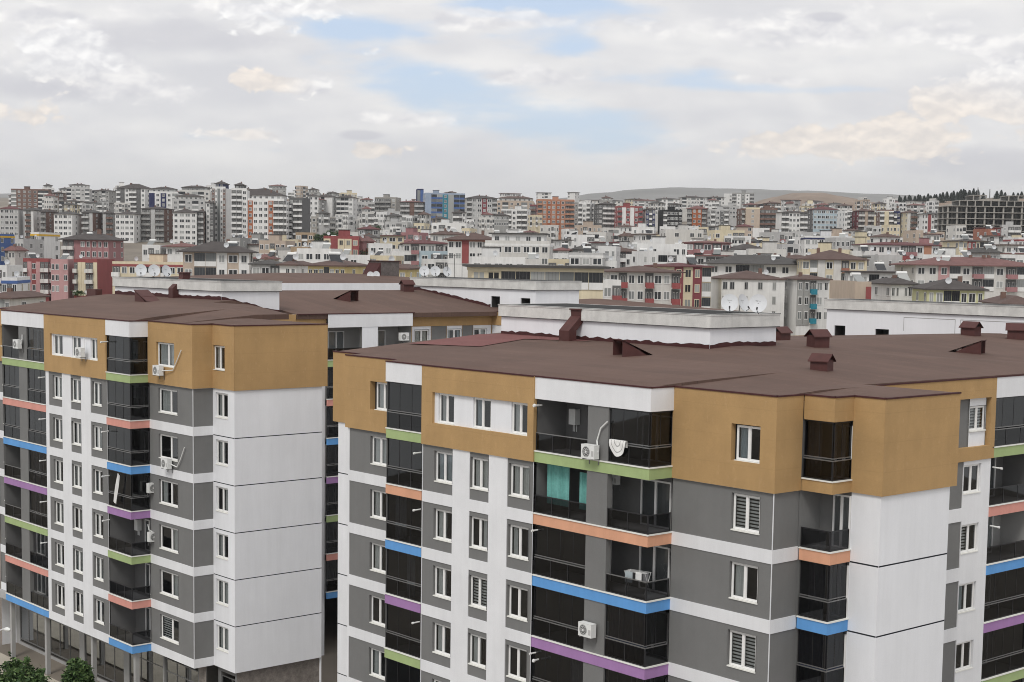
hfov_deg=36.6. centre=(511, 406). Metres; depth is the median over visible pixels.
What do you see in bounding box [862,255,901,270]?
house
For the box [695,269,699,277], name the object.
window
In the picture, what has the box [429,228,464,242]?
house
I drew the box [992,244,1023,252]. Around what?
house
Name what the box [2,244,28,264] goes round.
house
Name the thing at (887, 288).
window
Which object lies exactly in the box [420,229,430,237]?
house
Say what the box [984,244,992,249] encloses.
solar water heater
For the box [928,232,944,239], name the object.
house
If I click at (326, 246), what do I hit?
solar water heater
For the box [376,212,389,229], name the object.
tower block
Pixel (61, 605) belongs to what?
window
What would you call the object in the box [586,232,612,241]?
house
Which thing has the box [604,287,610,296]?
window
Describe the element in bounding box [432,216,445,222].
tower block
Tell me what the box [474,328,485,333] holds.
window
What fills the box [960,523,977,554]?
window
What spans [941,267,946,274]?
window
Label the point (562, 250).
house
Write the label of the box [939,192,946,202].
pine tree
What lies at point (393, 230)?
house
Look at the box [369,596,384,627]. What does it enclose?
window
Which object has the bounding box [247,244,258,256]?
house
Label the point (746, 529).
window
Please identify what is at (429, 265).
window
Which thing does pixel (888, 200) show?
house
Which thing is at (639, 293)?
window
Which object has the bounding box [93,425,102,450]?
window
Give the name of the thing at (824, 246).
house
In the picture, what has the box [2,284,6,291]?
window
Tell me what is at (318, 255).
window
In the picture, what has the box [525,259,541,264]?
house
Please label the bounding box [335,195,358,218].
tower block
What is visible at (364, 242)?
house
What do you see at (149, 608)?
door
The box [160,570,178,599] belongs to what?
window
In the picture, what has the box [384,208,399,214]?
tower block
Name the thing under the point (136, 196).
tower block
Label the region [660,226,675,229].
house
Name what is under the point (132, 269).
window
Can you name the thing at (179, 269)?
window
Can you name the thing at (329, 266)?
house
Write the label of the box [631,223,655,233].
house
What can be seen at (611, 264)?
house
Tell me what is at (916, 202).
house
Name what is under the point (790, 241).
solar water heater
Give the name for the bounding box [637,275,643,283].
window
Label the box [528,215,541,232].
tower block
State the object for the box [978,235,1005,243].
house
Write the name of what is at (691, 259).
solar water heater
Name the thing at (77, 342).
window
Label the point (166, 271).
satellite dish
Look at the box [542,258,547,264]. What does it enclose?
window
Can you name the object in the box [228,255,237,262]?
window
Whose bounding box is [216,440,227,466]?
window
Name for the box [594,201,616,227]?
tower block
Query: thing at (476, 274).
window
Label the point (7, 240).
terrace block
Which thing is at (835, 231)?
house
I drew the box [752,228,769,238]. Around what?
house
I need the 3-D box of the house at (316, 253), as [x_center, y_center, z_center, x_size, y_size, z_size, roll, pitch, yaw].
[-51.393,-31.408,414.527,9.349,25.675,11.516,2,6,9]
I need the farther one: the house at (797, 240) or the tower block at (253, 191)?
the tower block at (253, 191)
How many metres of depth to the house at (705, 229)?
805.66 m
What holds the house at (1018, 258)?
on the ground
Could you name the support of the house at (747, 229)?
on the ground
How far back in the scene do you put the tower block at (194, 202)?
946.28 m
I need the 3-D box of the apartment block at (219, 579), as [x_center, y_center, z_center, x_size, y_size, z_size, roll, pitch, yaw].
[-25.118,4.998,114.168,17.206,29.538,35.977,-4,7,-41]
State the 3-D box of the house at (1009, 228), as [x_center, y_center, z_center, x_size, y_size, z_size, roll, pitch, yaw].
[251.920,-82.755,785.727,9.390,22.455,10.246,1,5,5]
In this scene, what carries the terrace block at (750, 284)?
on the ground
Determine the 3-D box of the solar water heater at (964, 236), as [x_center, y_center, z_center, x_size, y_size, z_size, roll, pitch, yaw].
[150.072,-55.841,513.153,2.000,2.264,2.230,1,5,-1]
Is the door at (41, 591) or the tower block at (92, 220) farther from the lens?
the tower block at (92, 220)
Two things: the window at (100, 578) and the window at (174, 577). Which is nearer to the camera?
the window at (174, 577)
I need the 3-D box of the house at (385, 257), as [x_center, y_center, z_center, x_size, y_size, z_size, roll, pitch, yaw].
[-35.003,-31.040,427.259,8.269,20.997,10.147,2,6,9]
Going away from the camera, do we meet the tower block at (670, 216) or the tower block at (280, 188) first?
the tower block at (670, 216)
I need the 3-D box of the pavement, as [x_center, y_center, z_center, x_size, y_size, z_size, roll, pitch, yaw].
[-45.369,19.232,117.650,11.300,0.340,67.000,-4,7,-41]
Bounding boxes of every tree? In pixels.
[0,651,54,681]
[60,657,94,681]
[72,290,85,296]
[313,234,323,240]
[316,230,337,240]
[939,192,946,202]
[943,191,949,200]
[950,191,955,200]
[955,191,962,200]
[993,191,999,198]
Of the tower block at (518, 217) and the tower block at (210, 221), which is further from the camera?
the tower block at (518, 217)
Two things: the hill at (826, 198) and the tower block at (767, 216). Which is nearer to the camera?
the tower block at (767, 216)
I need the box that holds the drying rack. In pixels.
[624,569,651,581]
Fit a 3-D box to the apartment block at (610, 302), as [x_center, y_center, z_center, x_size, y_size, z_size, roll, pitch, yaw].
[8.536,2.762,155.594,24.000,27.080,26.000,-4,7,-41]
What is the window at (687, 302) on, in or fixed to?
in the terrace block at (695, 282)
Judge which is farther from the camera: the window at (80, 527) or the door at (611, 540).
the window at (80, 527)
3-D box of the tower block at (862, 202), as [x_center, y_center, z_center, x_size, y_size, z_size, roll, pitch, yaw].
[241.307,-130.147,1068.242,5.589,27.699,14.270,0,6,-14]
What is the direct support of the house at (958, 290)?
on the ground
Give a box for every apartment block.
[0,272,327,681]
[163,260,409,289]
[279,277,581,655]
[333,299,1023,681]
[579,299,748,311]
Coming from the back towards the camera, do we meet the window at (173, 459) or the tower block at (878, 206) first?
the tower block at (878, 206)
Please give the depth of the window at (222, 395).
98.10 m
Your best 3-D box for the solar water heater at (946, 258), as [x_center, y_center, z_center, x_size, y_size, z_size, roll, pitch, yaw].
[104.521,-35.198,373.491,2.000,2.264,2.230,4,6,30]
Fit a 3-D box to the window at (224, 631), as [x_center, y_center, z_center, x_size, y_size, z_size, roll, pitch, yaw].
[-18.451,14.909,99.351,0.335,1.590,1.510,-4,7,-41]
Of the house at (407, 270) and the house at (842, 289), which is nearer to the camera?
the house at (407, 270)
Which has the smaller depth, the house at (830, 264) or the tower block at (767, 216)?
the house at (830, 264)
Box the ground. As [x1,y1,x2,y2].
[0,193,999,681]
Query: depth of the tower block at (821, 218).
906.62 m
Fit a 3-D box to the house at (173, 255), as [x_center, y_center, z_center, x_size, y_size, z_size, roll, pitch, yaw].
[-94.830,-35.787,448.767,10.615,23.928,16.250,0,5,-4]
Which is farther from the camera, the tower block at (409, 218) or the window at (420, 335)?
the tower block at (409, 218)
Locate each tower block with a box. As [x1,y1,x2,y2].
[0,205,23,238]
[11,186,51,208]
[23,207,41,238]
[39,208,58,232]
[42,183,54,191]
[42,193,58,211]
[52,191,66,200]
[53,210,82,241]
[57,187,66,192]
[59,199,84,211]
[61,202,80,213]
[67,183,91,201]
[77,203,92,213]
[81,209,102,232]
[84,201,113,211]
[92,188,116,202]
[97,198,108,211]
[102,210,114,236]
[113,182,123,190]
[114,202,130,212]
[115,210,141,242]
[116,183,151,213]
[140,205,174,242]
[149,186,179,208]
[172,193,206,212]
[172,207,197,244]
[179,185,211,201]
[197,209,205,244]
[205,200,215,242]
[206,183,215,191]
[212,180,231,241]
[231,182,249,237]
[248,188,274,197]
[248,190,291,238]
[268,184,286,194]
[289,197,309,239]
[295,186,307,197]
[306,187,320,197]
[307,194,319,215]
[318,210,329,237]
[319,193,335,216]
[319,198,324,211]
[327,191,338,196]
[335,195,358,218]
[335,214,344,230]
[339,190,356,197]
[343,215,354,231]
[358,197,374,216]
[359,206,373,227]
[374,194,400,216]
[374,217,383,229]
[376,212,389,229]
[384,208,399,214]
[386,213,401,221]
[399,200,423,215]
[402,215,417,226]
[416,211,430,224]
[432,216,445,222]
[452,210,465,222]
[464,195,497,233]
[464,219,473,228]
[479,211,493,233]
[493,212,509,232]
[497,196,534,213]
[501,206,530,230]
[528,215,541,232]
[530,204,536,214]
[536,196,574,239]
[574,202,578,228]
[578,202,594,224]
[579,200,622,205]
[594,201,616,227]
[599,196,614,203]
[614,203,642,227]
[633,199,655,207]
[642,207,655,226]
[648,201,664,231]
[655,197,679,209]
[658,206,681,234]
[668,202,681,209]
[678,195,703,221]
[686,205,706,226]
[689,201,699,207]
[703,196,723,207]
[705,198,720,208]
[707,206,728,226]
[723,203,738,227]
[724,194,731,204]
[732,191,753,208]
[736,208,745,225]
[742,202,759,207]
[745,207,759,227]
[760,205,777,231]
[762,201,781,211]
[775,210,807,231]
[783,201,795,211]
[799,200,813,211]
[807,205,838,231]
[813,203,828,207]
[835,203,852,227]
[838,210,851,231]
[852,208,874,230]
[854,197,869,210]
[872,202,886,225]
[876,210,893,225]
[890,202,905,211]
[893,211,899,224]
[900,210,917,236]
[906,203,924,213]
[916,211,937,232]
[926,198,938,212]
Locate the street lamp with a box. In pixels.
[0,627,10,631]
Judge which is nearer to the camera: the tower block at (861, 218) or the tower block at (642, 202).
the tower block at (861, 218)
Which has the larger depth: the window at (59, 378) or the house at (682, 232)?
the house at (682, 232)
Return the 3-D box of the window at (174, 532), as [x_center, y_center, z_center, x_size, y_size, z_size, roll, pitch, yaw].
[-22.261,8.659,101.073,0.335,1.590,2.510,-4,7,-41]
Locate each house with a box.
[0,265,22,292]
[0,288,50,307]
[1,276,30,291]
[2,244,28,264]
[15,239,43,257]
[58,229,127,260]
[142,245,165,260]
[161,241,195,261]
[176,239,258,275]
[225,237,249,248]
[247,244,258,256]
[248,257,282,272]
[250,233,268,243]
[253,252,280,261]
[259,234,294,255]
[276,247,290,256]
[276,259,310,272]
[278,250,290,261]
[282,234,297,246]
[288,190,294,198]
[291,247,310,260]
[296,232,315,246]
[297,240,342,262]
[303,260,367,273]
[345,255,369,263]
[350,232,357,235]
[357,225,380,236]
[359,234,375,254]
[365,233,380,242]
[368,243,391,255]
[370,255,403,263]
[380,230,388,234]
[380,235,405,248]
[390,227,405,234]
[390,244,418,266]
[399,261,419,276]
[400,238,447,264]
[401,227,428,241]
[419,251,447,276]
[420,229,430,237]
[421,259,447,276]
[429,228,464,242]
[442,231,491,277]
[462,228,476,233]
[469,246,524,264]
[485,233,552,264]
[499,193,521,196]
[508,229,517,232]
[523,230,538,232]
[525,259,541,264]
[536,192,550,199]
[540,225,558,248]
[548,259,568,264]
[552,239,573,248]
[553,247,572,252]
[553,253,568,258]
[561,229,574,239]
[564,230,594,247]
[568,192,579,202]
[569,252,608,265]
[570,244,597,252]
[575,221,600,234]
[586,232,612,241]
[589,242,619,250]
[598,246,620,267]
[601,228,618,241]
[605,261,616,268]
[615,224,635,234]
[617,241,636,249]
[618,231,633,246]
[619,246,636,266]
[624,198,645,205]
[626,254,631,266]
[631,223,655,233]
[631,233,658,242]
[632,251,677,265]
[637,236,686,262]
[660,224,703,243]
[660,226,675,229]
[682,239,731,254]
[688,226,698,229]
[691,238,703,240]
[695,255,732,265]
[699,227,707,234]
[701,253,796,277]
[708,225,744,245]
[708,226,733,229]
[721,250,734,254]
[724,236,750,246]
[726,242,761,249]
[734,250,745,254]
[735,223,753,238]
[746,241,785,256]
[749,237,778,246]
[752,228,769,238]
[759,232,792,243]
[777,244,798,255]
[781,200,800,211]
[786,253,802,258]
[791,231,804,236]
[792,237,800,254]
[793,248,869,293]
[800,230,851,255]
[802,232,819,235]
[805,200,823,205]
[808,242,851,254]
[825,237,854,250]
[828,202,840,208]
[829,280,870,298]
[830,228,850,235]
[841,270,898,280]
[842,228,860,235]
[850,251,877,255]
[851,240,941,259]
[852,231,869,242]
[854,237,865,243]
[857,256,870,270]
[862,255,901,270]
[864,226,881,236]
[867,275,918,300]
[869,232,901,242]
[881,225,899,235]
[883,196,897,209]
[902,256,910,261]
[903,230,922,242]
[905,201,925,210]
[908,276,989,302]
[919,237,940,244]
[923,233,942,242]
[923,247,963,258]
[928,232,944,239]
[940,239,990,254]
[945,225,965,239]
[967,246,1002,258]
[972,227,1002,234]
[973,229,994,239]
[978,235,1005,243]
[978,292,1023,304]
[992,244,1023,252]
[998,221,1020,237]
[1000,253,1023,254]
[1000,254,1023,262]
[1003,237,1023,244]
[1011,234,1021,237]
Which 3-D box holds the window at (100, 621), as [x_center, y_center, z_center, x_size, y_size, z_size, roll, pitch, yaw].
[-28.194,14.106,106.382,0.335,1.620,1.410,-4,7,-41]
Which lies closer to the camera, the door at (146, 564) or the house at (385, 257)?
the door at (146, 564)
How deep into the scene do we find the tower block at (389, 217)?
859.68 m
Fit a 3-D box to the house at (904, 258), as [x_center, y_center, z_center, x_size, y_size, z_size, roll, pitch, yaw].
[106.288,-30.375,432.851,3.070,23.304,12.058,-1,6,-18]
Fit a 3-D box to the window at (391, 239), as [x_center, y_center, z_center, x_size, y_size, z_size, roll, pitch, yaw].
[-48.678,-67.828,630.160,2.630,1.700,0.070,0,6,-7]
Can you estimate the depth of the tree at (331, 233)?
633.97 m
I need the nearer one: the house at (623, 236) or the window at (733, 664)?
the window at (733, 664)
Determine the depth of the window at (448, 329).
127.19 m
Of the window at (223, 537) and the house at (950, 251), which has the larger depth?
the house at (950, 251)
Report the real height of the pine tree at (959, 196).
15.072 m
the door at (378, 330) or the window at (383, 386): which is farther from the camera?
the door at (378, 330)
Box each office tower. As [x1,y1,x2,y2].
[416,189,423,201]
[423,190,464,224]
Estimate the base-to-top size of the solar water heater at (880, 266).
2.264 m
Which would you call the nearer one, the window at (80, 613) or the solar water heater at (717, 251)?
the window at (80, 613)
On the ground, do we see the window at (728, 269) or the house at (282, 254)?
the house at (282, 254)
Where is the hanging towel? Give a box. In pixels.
[114,473,119,502]
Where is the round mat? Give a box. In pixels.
[609,439,627,456]
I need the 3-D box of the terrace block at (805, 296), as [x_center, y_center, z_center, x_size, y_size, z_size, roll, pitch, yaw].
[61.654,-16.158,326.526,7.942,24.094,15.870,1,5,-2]
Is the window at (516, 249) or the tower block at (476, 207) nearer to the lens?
the window at (516, 249)
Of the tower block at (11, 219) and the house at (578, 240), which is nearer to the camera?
the house at (578, 240)
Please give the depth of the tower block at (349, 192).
1208.73 m
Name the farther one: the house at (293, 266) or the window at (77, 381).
the house at (293, 266)
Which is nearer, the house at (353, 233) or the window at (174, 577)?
the window at (174, 577)
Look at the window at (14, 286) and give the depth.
312.42 m
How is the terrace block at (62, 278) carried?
on the ground
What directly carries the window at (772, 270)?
in the house at (782, 266)
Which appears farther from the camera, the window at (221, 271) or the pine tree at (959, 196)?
the pine tree at (959, 196)
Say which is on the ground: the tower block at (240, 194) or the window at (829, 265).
the tower block at (240, 194)
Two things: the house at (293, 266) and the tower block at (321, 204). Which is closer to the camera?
the house at (293, 266)
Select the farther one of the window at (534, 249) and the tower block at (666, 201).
the tower block at (666, 201)
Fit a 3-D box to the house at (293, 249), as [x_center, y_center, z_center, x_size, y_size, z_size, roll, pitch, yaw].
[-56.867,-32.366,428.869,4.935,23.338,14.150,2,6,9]
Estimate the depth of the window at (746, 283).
322.89 m
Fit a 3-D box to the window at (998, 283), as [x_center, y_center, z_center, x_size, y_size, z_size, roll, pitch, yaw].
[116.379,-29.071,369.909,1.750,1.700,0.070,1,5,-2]
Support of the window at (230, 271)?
in the house at (214, 258)
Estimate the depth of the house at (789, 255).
428.51 m
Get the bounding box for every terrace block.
[0,234,14,264]
[23,258,51,300]
[30,232,59,258]
[51,259,73,300]
[72,259,113,297]
[111,253,182,293]
[311,213,334,233]
[324,229,359,254]
[355,215,358,231]
[385,218,411,234]
[414,223,429,231]
[431,219,469,232]
[462,264,609,298]
[603,263,685,304]
[603,279,621,299]
[644,262,714,307]
[710,268,786,325]
[782,272,832,335]
[889,255,1023,298]
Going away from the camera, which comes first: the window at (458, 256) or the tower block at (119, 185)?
the window at (458, 256)
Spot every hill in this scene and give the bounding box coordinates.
[559,187,948,205]
[754,193,875,210]
[871,199,1023,209]
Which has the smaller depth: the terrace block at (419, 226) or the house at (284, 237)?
the house at (284, 237)
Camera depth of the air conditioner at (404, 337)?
122.20 m
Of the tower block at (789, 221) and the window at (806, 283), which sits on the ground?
the tower block at (789, 221)
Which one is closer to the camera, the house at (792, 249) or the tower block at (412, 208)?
the house at (792, 249)
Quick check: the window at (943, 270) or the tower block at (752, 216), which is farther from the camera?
the tower block at (752, 216)
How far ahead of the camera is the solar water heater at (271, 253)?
428.78 m
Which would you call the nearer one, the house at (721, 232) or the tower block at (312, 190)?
the house at (721, 232)
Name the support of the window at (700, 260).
in the house at (700, 259)
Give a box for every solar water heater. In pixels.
[28,253,36,257]
[60,253,69,258]
[147,239,156,244]
[228,241,236,245]
[268,250,276,257]
[283,252,297,261]
[322,243,330,248]
[328,252,342,261]
[343,249,350,254]
[433,253,440,258]
[528,253,535,258]
[562,243,567,248]
[583,246,591,252]
[599,236,605,241]
[685,255,697,263]
[713,248,720,253]
[787,239,794,243]
[850,273,864,281]
[860,245,868,250]
[874,262,885,270]
[896,271,910,280]
[933,240,940,244]
[935,249,945,254]
[941,256,950,260]
[959,250,968,256]
[961,234,968,238]
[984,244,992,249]
[1018,247,1023,252]
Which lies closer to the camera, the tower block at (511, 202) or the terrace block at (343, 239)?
the terrace block at (343, 239)
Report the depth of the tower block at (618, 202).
1331.51 m
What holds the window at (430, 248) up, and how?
in the house at (414, 247)
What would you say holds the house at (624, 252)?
on the ground
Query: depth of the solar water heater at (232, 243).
326.32 m
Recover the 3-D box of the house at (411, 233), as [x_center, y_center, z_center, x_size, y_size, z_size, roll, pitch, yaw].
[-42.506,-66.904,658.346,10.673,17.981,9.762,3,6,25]
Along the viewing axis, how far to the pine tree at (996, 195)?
1568.17 m
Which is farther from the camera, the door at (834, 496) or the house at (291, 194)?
the house at (291, 194)
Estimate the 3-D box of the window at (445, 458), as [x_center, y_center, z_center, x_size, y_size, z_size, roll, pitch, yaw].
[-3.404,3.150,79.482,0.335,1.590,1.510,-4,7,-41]
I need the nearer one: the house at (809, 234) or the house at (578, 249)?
the house at (578, 249)
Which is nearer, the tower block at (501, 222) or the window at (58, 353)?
the window at (58, 353)
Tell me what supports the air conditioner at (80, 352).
attached to the apartment block at (219, 579)
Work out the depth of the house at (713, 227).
731.73 m
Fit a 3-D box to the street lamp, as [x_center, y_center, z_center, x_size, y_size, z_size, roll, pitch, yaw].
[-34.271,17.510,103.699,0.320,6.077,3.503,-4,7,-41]
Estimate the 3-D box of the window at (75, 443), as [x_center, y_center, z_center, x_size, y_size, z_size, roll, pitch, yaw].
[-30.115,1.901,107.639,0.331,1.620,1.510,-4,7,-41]
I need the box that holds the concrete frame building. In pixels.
[937,195,1023,238]
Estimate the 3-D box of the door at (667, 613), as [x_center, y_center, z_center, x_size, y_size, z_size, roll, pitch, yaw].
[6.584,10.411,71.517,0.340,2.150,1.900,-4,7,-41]
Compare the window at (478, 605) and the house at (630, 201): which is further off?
the house at (630, 201)
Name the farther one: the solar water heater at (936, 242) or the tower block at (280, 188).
the tower block at (280, 188)
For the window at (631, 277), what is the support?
in the terrace block at (653, 284)
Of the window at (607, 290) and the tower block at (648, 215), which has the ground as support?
the tower block at (648, 215)
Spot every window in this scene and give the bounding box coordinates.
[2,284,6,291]
[12,284,16,290]
[52,334,62,355]
[53,375,61,399]
[53,418,62,441]
[54,460,62,483]
[55,501,63,525]
[55,543,63,567]
[56,584,64,608]
[71,336,80,358]
[71,378,80,402]
[72,421,80,445]
[72,464,81,488]
[73,507,82,531]
[74,549,82,574]
[74,591,83,616]
[90,338,97,360]
[92,382,101,406]
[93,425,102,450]
[93,469,102,494]
[94,513,103,538]
[94,556,102,581]
[95,599,103,624]
[121,267,126,272]
[129,267,134,272]
[158,342,173,367]
[159,388,177,415]
[159,434,177,461]
[159,480,177,507]
[159,525,178,553]
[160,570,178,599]
[160,615,178,644]
[167,248,171,253]
[177,267,182,273]
[185,254,191,261]
[213,345,224,371]
[215,393,227,419]
[215,486,227,513]
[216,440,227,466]
[216,533,227,560]
[216,579,227,606]
[216,625,228,653]
[219,255,224,262]
[219,269,224,274]
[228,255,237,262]
[228,269,237,273]
[241,255,246,262]
[241,269,246,273]
[252,267,259,272]
[262,267,268,272]
[298,253,303,259]
[306,253,312,259]
[315,253,320,259]
[353,240,357,245]
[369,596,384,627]
[369,648,384,680]
[370,436,386,466]
[370,490,385,520]
[370,543,385,574]
[374,382,386,410]
[389,237,395,241]
[404,245,409,250]
[415,330,427,341]
[420,245,425,250]
[427,263,434,269]
[428,245,434,250]
[432,623,449,657]
[433,509,451,542]
[433,566,450,600]
[434,451,451,484]
[437,393,454,425]
[448,329,460,337]
[449,241,453,247]
[455,241,460,247]
[455,253,460,258]
[468,575,486,610]
[468,633,485,669]
[469,242,475,247]
[469,516,487,551]
[470,457,488,491]
[472,397,490,430]
[473,271,484,277]
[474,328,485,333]
[487,271,499,278]
[504,246,511,252]
[506,645,526,681]
[507,585,527,621]
[508,525,528,560]
[509,463,529,499]
[510,402,527,435]
[513,246,520,252]
[523,246,529,252]
[532,247,539,252]
[542,247,547,252]
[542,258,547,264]
[570,258,579,264]
[582,258,589,264]
[592,258,601,264]
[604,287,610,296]
[610,274,617,279]
[628,291,633,299]
[629,275,634,283]
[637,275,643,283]
[637,291,642,299]
[654,275,661,283]
[654,291,661,299]
[663,291,669,299]
[664,275,669,283]
[684,284,690,292]
[684,299,690,305]
[685,269,690,277]
[687,244,692,249]
[694,284,699,292]
[694,299,698,306]
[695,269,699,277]
[698,258,703,264]
[704,244,711,249]
[711,266,717,272]
[722,245,729,249]
[723,281,727,289]
[725,266,731,272]
[727,630,755,673]
[729,562,757,604]
[730,281,734,289]
[730,493,759,534]
[735,425,760,463]
[744,282,747,289]
[758,282,762,289]
[766,266,776,273]
[772,296,775,304]
[782,267,788,273]
[798,297,801,304]
[803,261,808,268]
[804,311,807,319]
[805,282,808,289]
[816,297,821,304]
[816,311,821,319]
[817,282,822,290]
[826,262,832,268]
[850,262,855,269]
[858,262,863,269]
[879,247,883,252]
[886,287,889,295]
[904,287,907,296]
[908,288,911,296]
[917,247,922,252]
[918,267,924,273]
[929,267,935,274]
[929,292,933,300]
[936,293,942,301]
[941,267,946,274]
[955,640,972,672]
[958,582,975,613]
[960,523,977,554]
[961,293,966,302]
[963,268,969,274]
[963,463,980,494]
[968,293,975,302]
[969,405,985,431]
[978,293,981,302]
[996,268,1003,275]
[996,281,1002,287]
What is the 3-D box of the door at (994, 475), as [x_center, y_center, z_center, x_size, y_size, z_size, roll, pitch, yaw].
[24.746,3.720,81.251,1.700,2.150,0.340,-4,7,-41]
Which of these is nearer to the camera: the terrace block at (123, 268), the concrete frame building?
the terrace block at (123, 268)
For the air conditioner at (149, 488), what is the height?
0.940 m
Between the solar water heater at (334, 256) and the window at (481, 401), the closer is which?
the window at (481, 401)
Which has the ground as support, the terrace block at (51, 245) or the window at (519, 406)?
the terrace block at (51, 245)
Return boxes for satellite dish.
[135,264,146,276]
[148,264,159,276]
[162,265,171,277]
[340,253,345,262]
[419,266,428,276]
[430,266,439,276]
[443,267,451,277]
[721,294,737,312]
[736,294,749,312]
[749,294,766,313]
[945,277,951,283]
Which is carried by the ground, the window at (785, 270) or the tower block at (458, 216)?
the tower block at (458, 216)
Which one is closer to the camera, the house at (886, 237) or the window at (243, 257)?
the window at (243, 257)
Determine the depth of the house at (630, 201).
1336.35 m
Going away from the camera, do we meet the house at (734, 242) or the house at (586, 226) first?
the house at (734, 242)
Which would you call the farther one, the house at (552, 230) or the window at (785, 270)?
the house at (552, 230)
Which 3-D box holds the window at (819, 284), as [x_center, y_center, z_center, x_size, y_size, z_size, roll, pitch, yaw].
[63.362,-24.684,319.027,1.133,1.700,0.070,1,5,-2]
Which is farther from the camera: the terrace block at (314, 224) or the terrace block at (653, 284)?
the terrace block at (314, 224)
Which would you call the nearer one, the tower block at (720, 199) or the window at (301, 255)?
the window at (301, 255)
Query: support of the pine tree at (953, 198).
on the hill at (947, 202)
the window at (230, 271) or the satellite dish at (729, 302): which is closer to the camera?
the satellite dish at (729, 302)
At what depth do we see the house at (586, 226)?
756.69 m
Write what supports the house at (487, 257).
on the ground
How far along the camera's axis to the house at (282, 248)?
502.77 m
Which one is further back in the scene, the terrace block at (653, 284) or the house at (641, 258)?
the house at (641, 258)
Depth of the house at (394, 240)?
630.23 m
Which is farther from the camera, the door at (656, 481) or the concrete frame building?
the concrete frame building
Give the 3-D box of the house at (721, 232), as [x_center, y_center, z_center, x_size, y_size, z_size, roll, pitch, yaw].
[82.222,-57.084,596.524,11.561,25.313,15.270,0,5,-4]
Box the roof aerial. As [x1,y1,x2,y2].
[449,254,456,277]
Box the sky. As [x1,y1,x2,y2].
[0,0,1023,204]
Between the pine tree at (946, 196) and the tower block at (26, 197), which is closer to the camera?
the tower block at (26, 197)
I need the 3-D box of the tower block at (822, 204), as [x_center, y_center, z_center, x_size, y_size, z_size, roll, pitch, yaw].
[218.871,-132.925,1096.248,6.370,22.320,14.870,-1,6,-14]
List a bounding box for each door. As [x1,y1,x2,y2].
[36,533,45,555]
[37,573,46,594]
[145,519,149,540]
[145,563,150,594]
[145,607,150,629]
[328,331,343,347]
[378,330,385,345]
[610,540,611,573]
[639,546,670,591]
[640,479,671,529]
[651,613,668,658]
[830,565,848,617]
[832,494,851,548]
[834,426,852,460]
[843,634,846,681]
[990,516,993,545]
[993,457,995,487]
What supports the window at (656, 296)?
in the terrace block at (653, 284)
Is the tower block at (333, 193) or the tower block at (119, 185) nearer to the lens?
the tower block at (119, 185)
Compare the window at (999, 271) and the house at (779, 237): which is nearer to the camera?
the window at (999, 271)
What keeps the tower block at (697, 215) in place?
on the ground
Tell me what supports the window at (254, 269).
in the house at (265, 265)
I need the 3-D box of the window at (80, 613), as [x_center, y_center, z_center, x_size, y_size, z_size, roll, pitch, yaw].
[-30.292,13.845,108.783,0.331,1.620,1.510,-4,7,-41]
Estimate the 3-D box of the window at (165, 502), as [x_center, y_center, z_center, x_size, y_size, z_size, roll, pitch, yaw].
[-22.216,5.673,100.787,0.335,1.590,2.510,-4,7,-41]
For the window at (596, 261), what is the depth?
380.92 m
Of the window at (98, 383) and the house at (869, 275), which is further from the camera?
the house at (869, 275)
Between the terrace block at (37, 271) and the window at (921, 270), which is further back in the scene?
the terrace block at (37, 271)
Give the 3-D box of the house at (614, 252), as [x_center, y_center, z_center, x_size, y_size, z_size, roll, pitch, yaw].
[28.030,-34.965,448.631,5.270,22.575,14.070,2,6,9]
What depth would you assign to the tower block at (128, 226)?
833.19 m
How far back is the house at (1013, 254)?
462.06 m
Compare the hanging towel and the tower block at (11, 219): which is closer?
the hanging towel
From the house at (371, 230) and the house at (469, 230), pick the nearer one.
the house at (371, 230)
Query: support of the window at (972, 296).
in the house at (958, 290)
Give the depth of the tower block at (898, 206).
1105.74 m
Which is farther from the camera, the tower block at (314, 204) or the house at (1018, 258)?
the tower block at (314, 204)
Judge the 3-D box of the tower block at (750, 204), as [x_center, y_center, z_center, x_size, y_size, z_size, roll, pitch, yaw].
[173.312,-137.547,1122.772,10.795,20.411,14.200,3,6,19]
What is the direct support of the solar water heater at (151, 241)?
on the house at (154, 249)
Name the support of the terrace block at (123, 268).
on the ground
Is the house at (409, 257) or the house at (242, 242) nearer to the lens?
the house at (409, 257)
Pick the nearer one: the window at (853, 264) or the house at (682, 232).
the window at (853, 264)
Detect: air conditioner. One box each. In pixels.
[13,335,22,352]
[75,338,85,360]
[146,483,153,496]
[147,524,153,545]
[153,350,181,378]
[161,447,184,472]
[399,332,408,342]
[578,621,595,642]
[581,421,607,464]
[612,474,620,489]
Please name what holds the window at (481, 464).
in the apartment block at (839, 497)
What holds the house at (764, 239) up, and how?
on the ground
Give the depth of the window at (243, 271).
323.76 m
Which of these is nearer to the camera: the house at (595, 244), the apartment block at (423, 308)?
the apartment block at (423, 308)
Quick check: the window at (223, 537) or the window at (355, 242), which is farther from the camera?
the window at (355, 242)
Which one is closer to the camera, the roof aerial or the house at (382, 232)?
the roof aerial
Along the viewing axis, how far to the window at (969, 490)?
77.24 m
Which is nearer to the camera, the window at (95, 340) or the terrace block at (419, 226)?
the window at (95, 340)
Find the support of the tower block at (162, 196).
on the ground
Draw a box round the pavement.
[0,653,58,681]
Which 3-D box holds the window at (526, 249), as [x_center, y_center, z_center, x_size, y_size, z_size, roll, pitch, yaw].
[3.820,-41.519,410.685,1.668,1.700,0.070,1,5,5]
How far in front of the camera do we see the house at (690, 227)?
745.18 m
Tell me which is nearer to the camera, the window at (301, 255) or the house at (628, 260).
the window at (301, 255)
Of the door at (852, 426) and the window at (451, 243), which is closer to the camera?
the door at (852, 426)

